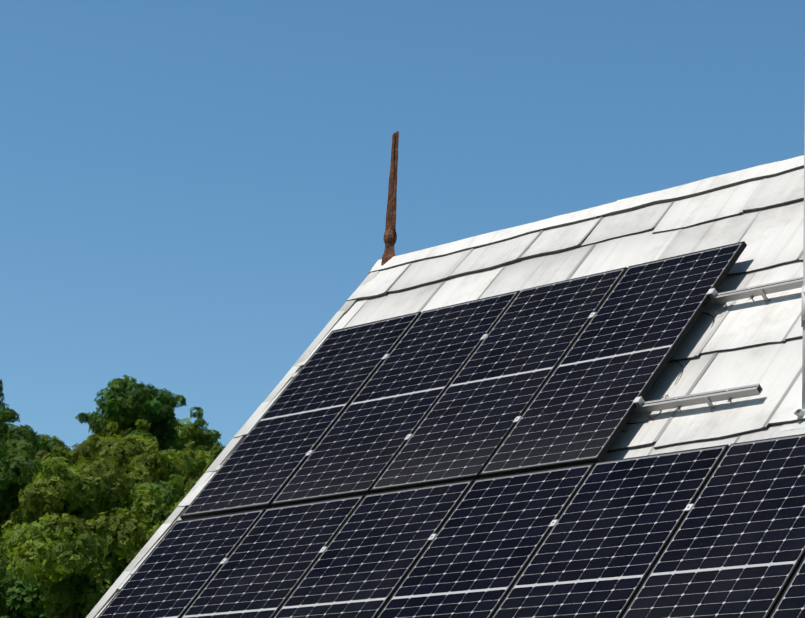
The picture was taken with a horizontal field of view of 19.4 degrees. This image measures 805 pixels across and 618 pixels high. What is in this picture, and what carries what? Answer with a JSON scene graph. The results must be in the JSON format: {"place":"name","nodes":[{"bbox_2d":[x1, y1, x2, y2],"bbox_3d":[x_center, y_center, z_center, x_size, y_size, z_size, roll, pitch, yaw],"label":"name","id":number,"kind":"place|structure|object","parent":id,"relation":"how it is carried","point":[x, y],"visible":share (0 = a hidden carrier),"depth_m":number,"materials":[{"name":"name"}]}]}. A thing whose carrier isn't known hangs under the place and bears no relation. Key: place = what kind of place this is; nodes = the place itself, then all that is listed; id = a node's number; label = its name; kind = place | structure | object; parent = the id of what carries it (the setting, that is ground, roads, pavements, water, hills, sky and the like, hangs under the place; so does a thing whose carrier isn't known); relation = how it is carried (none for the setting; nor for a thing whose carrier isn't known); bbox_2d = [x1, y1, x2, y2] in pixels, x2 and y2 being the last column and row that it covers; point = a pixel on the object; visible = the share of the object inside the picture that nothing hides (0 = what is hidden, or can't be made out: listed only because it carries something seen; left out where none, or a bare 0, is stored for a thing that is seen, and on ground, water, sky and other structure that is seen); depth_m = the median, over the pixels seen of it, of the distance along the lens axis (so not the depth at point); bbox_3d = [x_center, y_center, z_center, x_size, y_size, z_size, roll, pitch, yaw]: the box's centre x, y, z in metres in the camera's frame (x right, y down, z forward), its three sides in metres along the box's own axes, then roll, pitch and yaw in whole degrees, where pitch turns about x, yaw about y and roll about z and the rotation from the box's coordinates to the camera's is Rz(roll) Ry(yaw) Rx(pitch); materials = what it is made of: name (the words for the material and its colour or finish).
{"place":"outdoors","nodes":[
{"label":"outdoors","id":0,"kind":"place"},
{"bbox_2d":[0,375,225,617],"bbox_3d":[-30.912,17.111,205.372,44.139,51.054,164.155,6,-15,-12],"label":"tree","id":1,"kind":"object","parent":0,"point":[120,468],"depth_m":132.03,"materials":[{"name":"green plant"}]},
{"bbox_2d":[0,0,804,449],"label":"sky","id":2,"kind":"structure","parent":0,"point":[192,191],"materials":[{"name":"blue"}]},
{"bbox_3d":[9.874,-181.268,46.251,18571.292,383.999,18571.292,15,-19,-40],"label":"ground","id":3,"kind":"structure","parent":0,"visible":0},
{"bbox_3d":[4.304,2.735,12.993,7.867,8.440,13.440,15,-19,-40],"label":"house","id":4,"kind":"object","parent":3,"relation":"on","visible":0},
{"bbox_2d":[86,155,803,617],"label":"roof","id":5,"kind":"object","parent":4,"relation":"on","point":[700,187],"visible":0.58,"depth_m":17.30,"materials":[{"name":"paint"}]},
{"bbox_2d":[95,168,804,617],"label":"roof shingles","id":6,"kind":"object","parent":4,"relation":"on","point":[757,340],"visible":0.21,"depth_m":15.52,"materials":[{"name":"paint"}]},
{"bbox_2d":[381,131,398,264],"bbox_3d":[-0.084,-0.901,19.140,0.126,1.151,0.128,3,-14,0],"label":"finial","id":7,"kind":"object","parent":6,"relation":"on","point":[390,237],"visible":0.96,"depth_m":19.09,"materials":[{"name":"brown wood"}]},
{"bbox_2d":[97,241,804,617],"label":"pv frames","id":8,"kind":"object","parent":6,"relation":"on","point":[479,475],"visible":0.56,"depth_m":14.85,"materials":[{"name":"black metal"}]},
{"bbox_2d":[99,243,804,617],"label":"solar panels","id":9,"kind":"object","parent":8,"relation":"in","point":[735,547],"visible":1,"depth_m":14.81,"materials":[{"name":"black glass"}]},
{"bbox_2d":[130,277,802,575],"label":"mounting rails","id":10,"kind":"object","parent":6,"relation":"on","point":[709,397],"visible":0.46,"depth_m":14.17,"materials":[{"name":"silver metal"}]},
{"bbox_2d":[622,303,726,430],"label":"cables","id":11,"kind":"object","parent":6,"relation":"on","point":[681,370],"visible":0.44,"depth_m":14.45,"materials":[{"name":"black plastic"}]},
{"bbox_2d":[779,125,804,430],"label":"pole","id":12,"kind":"object","parent":6,"relation":"on","point":[797,424],"visible":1,"depth_m":13.27,"materials":[{"name":"paint"}]}
]}

